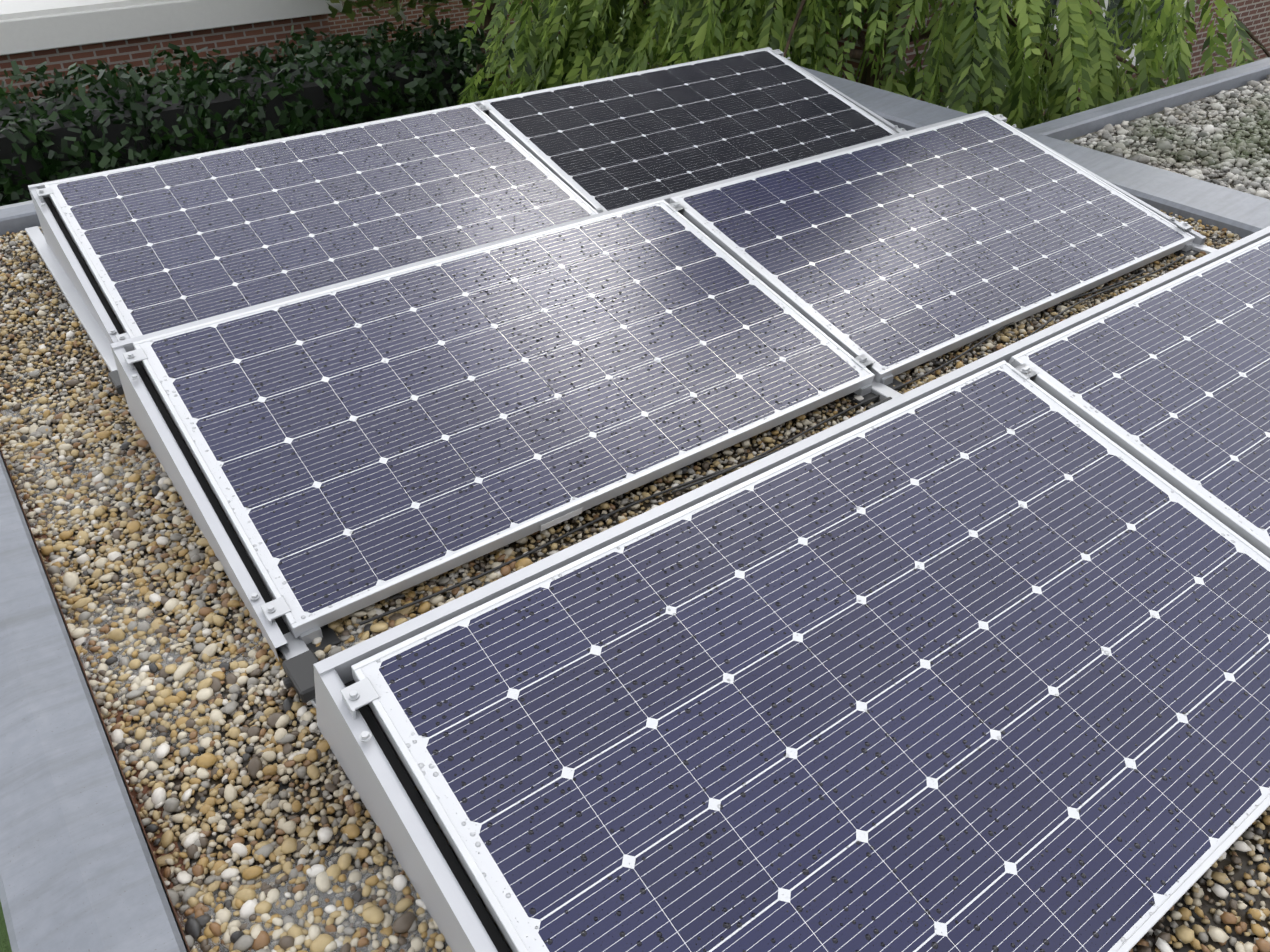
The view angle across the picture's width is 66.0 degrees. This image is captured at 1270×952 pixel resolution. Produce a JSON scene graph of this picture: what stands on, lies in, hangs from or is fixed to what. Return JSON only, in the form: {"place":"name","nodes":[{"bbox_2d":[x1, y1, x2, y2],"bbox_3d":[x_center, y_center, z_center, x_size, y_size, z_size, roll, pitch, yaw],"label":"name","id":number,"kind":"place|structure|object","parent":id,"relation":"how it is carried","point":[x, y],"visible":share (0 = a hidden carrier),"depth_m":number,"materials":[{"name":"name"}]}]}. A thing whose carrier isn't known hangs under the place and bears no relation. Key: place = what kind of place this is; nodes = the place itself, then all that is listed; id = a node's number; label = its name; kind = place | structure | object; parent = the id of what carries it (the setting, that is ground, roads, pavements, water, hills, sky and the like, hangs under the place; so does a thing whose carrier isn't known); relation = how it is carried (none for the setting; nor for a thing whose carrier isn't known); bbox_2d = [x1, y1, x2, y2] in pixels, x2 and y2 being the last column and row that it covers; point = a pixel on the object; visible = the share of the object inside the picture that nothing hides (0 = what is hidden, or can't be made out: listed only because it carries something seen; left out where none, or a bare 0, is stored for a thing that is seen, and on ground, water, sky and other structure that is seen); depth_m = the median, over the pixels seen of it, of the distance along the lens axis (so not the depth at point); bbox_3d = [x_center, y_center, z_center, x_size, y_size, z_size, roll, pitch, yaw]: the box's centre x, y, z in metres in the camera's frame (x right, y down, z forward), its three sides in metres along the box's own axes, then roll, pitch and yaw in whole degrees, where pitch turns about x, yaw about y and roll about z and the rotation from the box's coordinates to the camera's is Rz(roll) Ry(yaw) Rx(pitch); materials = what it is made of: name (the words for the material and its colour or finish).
{"place":"outdoors","nodes":[
{"label":"outdoors","id":0,"kind":"place"},
{"bbox_2d":[0,14,331,103],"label":"garage walls","id":1,"kind":"structure","parent":0,"point":[235,41],"depth_m":10.62,"materials":[{"name":"brown brick"}]},
{"bbox_2d":[0,0,342,55],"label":"window sill","id":2,"kind":"structure","parent":1,"relation":"attached to","point":[31,25],"depth_m":10.15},
{"bbox_2d":[0,3,629,951],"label":"lawn","id":3,"kind":"structure","parent":0,"point":[4,943],"depth_m":4.57,"materials":[{"name":"green plant"}]},
{"bbox_2d":[0,12,515,205],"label":"hedge","id":4,"kind":"object","parent":3,"relation":"on","point":[201,86],"depth_m":9.19,"materials":[{"name":"green plant"}]},
{"bbox_2d":[326,0,510,91],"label":"broadleaf tree","id":5,"kind":"object","parent":3,"relation":"on","point":[396,12],"depth_m":11.15,"materials":[{"name":"green plant"}]},
{"bbox_2d":[457,0,1269,128],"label":"foliage","id":6,"kind":"object","parent":3,"relation":"on","point":[963,75],"depth_m":6.24,"materials":[{"name":"green plant"}]},
{"bbox_2d":[327,0,540,47],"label":"house walls","id":7,"kind":"structure","parent":0,"point":[340,24],"depth_m":18.80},
{"bbox_2d":[0,215,1269,951],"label":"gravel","id":8,"kind":"structure","parent":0,"point":[1206,905],"depth_m":1.84,"materials":[{"name":"beige gravel"}]},
{"bbox_2d":[2,368,481,951],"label":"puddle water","id":9,"kind":"structure","parent":8,"relation":"on","point":[218,748],"depth_m":1.56,"materials":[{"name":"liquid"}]},
{"bbox_2d":[0,383,532,951],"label":"gravel pebbles","id":10,"kind":"object","parent":8,"relation":"on","point":[194,887],"visible":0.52,"depth_m":1.84,"materials":[{"name":"beige gravel"}]},
{"bbox_2d":[28,103,603,342],"bbox_3d":[-1.104,-0.971,3.535,1.732,0.278,1.160,-23,42,-29],"label":"rack","id":11,"kind":"object","parent":8,"relation":"on","point":[60,242],"visible":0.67,"depth_m":3.18,"materials":[{"name":"metal"}]},
{"bbox_2d":[44,103,597,337],"bbox_3d":[-1.062,-0.960,3.485,1.655,0.035,0.985,-23,54,-29],"label":"solar panel","id":12,"kind":"object","parent":11,"relation":"on","point":[163,245],"visible":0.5,"depth_m":3.41,"materials":[{"name":"blue glass"}]},
{"bbox_2d":[110,198,878,660],"bbox_3d":[-0.331,-0.306,2.619,1.732,0.278,1.160,-23,42,-29],"label":"rack","id":13,"kind":"object","parent":8,"relation":"on","point":[154,422],"visible":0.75,"depth_m":2.24,"materials":[{"name":"metal"}]},
{"bbox_2d":[133,200,874,637],"bbox_3d":[-0.289,-0.292,2.571,1.655,0.035,0.985,-23,55,-29],"label":"solar panel","id":14,"kind":"object","parent":13,"relation":"on","point":[357,446],"visible":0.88,"depth_m":2.45,"materials":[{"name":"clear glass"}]},
{"bbox_2d":[541,508,581,530],"bbox_3d":[-0.166,0.098,2.215,0.110,0.020,0.005,-23,42,-29],"label":"type label","id":15,"kind":"object","parent":14,"relation":"attached to","point":[561,519],"visible":1,"depth_m":2.21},
{"bbox_2d":[25,226,1217,707],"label":"base rails","id":16,"kind":"object","parent":8,"relation":"on","point":[301,658],"visible":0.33,"depth_m":2.74,"materials":[{"name":"metal"}]},
{"bbox_2d":[0,210,1269,951],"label":"gravel pebbles","id":17,"kind":"object","parent":8,"relation":"on","point":[54,296],"visible":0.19,"depth_m":2.77,"materials":[{"name":"brown gravel"}]},
{"bbox_2d":[313,354,1037,951],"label":"rack","id":18,"kind":"object","parent":8,"relation":"on","point":[371,762],"visible":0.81,"depth_m":1.55,"materials":[{"name":"metal"}]},
{"bbox_2d":[351,360,1269,951],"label":"solar panel","id":19,"kind":"object","parent":18,"relation":"in","point":[977,662],"visible":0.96,"depth_m":1.61,"materials":[{"name":"blue glass"}]},
{"bbox_2d":[472,47,905,211],"bbox_3d":[0.260,-1.561,4.349,1.732,0.278,1.160,-23,42,-29],"label":"rack","id":20,"kind":"object","parent":8,"relation":"on","point":[895,128],"visible":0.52,"depth_m":4.60,"materials":[{"name":"metal"}]},
{"bbox_2d":[480,48,896,210],"bbox_3d":[0.291,-1.540,4.301,1.655,0.036,0.985,-23,55,-29],"label":"solar panel","id":21,"kind":"object","parent":20,"relation":"in","point":[610,143],"visible":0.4,"depth_m":4.24,"materials":[{"name":"black glass"}]},
{"bbox_2d":[359,255,1186,625],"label":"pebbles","id":22,"kind":"object","parent":8,"relation":"on","point":[713,475],"visible":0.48,"depth_m":2.43,"materials":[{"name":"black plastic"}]},
{"bbox_2d":[658,111,1205,390],"bbox_3d":[1.033,-0.896,3.433,1.732,0.278,1.160,-23,42,-29],"label":"rack","id":23,"kind":"object","parent":8,"relation":"on","point":[890,381],"visible":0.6,"depth_m":3.56,"materials":[{"name":"metal"}]},
{"bbox_2d":[669,112,1194,381],"bbox_3d":[1.064,-0.876,3.383,1.655,0.036,0.985,-23,55,-29],"label":"solar panel","id":24,"kind":"object","parent":23,"relation":"on","point":[894,256],"visible":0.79,"depth_m":3.28,"materials":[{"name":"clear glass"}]},
{"bbox_2d":[990,226,1269,378],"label":"rack","id":25,"kind":"object","parent":8,"relation":"on","point":[1007,353],"visible":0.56,"depth_m":2.64,"materials":[{"name":"metal"}]},
{"bbox_2d":[1009,236,1269,557],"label":"solar panel","id":26,"kind":"object","parent":25,"relation":"in","point":[1169,383],"visible":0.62,"depth_m":2.36,"materials":[{"name":"blue glass"}]},
{"bbox_2d":[644,0,1269,115],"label":"neighbour walls","id":27,"kind":"structure","parent":0,"point":[1253,16],"depth_m":13.11,"materials":[{"name":"brown brick"}]},
{"bbox_2d":[941,0,1186,107],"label":"neighbour window frames","id":28,"kind":"structure","parent":27,"relation":"in","point":[1133,50],"depth_m":11.90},
{"bbox_2d":[971,0,1174,76],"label":"neighbour window glass","id":29,"kind":"object","parent":28,"relation":"in","point":[1120,10],"depth_m":11.55,"materials":[{"name":"grey glass"}]},
{"bbox_2d":[1065,74,1269,199],"bbox_3d":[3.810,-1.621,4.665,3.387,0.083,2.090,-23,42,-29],"label":"roof gravel pebbles","id":30,"kind":"structure","parent":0,"point":[1236,151],"depth_m":4.66,"materials":[{"name":"white gravel"}]},
{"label":"house walls","id":31,"kind":"object","parent":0,"visible":0},
{"bbox_2d":[0,57,1269,951],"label":"roof copings","id":32,"kind":"object","parent":31,"relation":"on","point":[78,870],"depth_m":1.71,"materials":[{"name":"metal"}]},
{"bbox_2d":[0,405,220,951],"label":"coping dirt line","id":33,"kind":"object","parent":32,"relation":"on","point":[146,788],"depth_m":1.71,"materials":[{"name":"brown soil"}]}
]}

